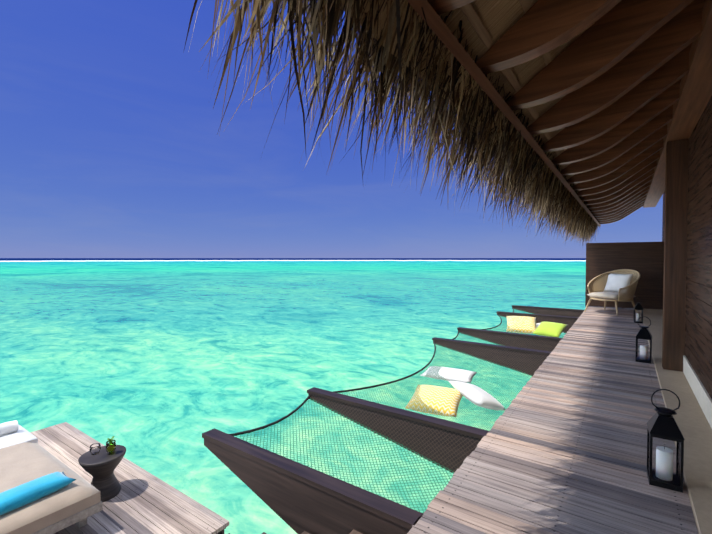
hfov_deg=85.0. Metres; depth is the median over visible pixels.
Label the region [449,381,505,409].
white pillow
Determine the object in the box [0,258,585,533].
water
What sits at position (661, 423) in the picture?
lantern
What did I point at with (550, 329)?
lime pillow
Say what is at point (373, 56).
roof thatch fringe
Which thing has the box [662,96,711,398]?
villa wall boards
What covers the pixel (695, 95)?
roof purlin plate
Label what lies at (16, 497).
sun bed bolster
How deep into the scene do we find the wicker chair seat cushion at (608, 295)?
8.99 m
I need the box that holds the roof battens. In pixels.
[460,0,585,183]
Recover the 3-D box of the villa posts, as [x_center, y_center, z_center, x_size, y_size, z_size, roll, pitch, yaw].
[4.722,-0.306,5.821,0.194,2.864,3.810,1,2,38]
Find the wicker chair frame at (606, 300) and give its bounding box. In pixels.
[584,269,639,315]
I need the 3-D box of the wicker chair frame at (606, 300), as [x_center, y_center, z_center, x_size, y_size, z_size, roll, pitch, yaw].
[6.090,0.572,9.185,1.004,1.036,1.031,-1,1,-23]
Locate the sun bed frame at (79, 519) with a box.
[33,501,102,533]
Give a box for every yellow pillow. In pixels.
[405,385,462,416]
[506,316,536,333]
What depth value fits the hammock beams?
2.84 m
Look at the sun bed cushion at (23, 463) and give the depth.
3.27 m
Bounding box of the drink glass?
[106,440,115,454]
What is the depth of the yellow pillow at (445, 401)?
4.25 m
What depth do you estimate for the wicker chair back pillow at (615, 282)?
9.19 m
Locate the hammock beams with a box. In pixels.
[202,305,583,533]
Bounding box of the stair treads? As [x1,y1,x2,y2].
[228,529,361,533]
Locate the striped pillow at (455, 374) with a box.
[421,366,477,382]
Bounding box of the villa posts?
[662,139,688,371]
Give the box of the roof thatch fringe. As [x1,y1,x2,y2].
[183,0,599,245]
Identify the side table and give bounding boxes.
[78,445,125,501]
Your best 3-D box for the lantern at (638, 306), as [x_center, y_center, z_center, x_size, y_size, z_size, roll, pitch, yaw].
[5.677,0.862,7.812,0.147,0.508,0.147,1,2,29]
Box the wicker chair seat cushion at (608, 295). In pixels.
[587,292,635,299]
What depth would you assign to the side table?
3.78 m
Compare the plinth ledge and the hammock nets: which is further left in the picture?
the hammock nets
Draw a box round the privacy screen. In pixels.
[585,242,663,309]
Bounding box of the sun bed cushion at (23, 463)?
[0,442,100,533]
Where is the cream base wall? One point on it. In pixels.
(702, 396)
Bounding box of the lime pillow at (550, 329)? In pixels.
[532,321,566,336]
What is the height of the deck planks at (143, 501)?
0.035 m
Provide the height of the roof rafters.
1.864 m
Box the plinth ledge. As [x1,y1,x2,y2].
[640,309,711,533]
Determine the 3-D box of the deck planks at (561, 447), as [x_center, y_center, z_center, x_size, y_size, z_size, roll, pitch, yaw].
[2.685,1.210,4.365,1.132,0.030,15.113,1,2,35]
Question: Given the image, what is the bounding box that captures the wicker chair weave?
[589,271,638,299]
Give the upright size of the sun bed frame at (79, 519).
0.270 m
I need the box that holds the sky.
[0,0,662,257]
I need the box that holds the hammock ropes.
[229,307,513,435]
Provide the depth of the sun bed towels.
4.20 m
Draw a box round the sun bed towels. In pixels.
[0,420,37,448]
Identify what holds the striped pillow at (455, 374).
on the hammock nets
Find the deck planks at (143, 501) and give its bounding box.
[30,422,228,533]
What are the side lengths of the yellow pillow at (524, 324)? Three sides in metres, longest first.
0.620 x 0.580 x 0.180 m
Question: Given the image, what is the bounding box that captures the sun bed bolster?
[0,472,75,514]
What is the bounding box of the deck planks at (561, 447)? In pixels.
[407,306,697,533]
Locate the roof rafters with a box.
[427,0,704,223]
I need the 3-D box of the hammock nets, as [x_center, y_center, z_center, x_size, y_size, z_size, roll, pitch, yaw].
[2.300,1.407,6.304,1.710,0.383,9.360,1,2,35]
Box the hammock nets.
[237,309,566,512]
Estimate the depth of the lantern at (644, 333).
4.84 m
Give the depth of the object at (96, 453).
3.84 m
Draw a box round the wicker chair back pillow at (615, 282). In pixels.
[603,273,632,292]
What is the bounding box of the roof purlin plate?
[407,0,711,226]
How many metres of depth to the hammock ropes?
4.03 m
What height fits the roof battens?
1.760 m
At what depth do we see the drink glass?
3.85 m
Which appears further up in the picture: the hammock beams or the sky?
the sky
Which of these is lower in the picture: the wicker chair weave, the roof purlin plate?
the wicker chair weave
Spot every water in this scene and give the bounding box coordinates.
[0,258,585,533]
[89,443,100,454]
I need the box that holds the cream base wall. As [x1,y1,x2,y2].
[683,355,711,428]
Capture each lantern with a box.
[633,297,642,322]
[635,316,651,363]
[647,389,684,492]

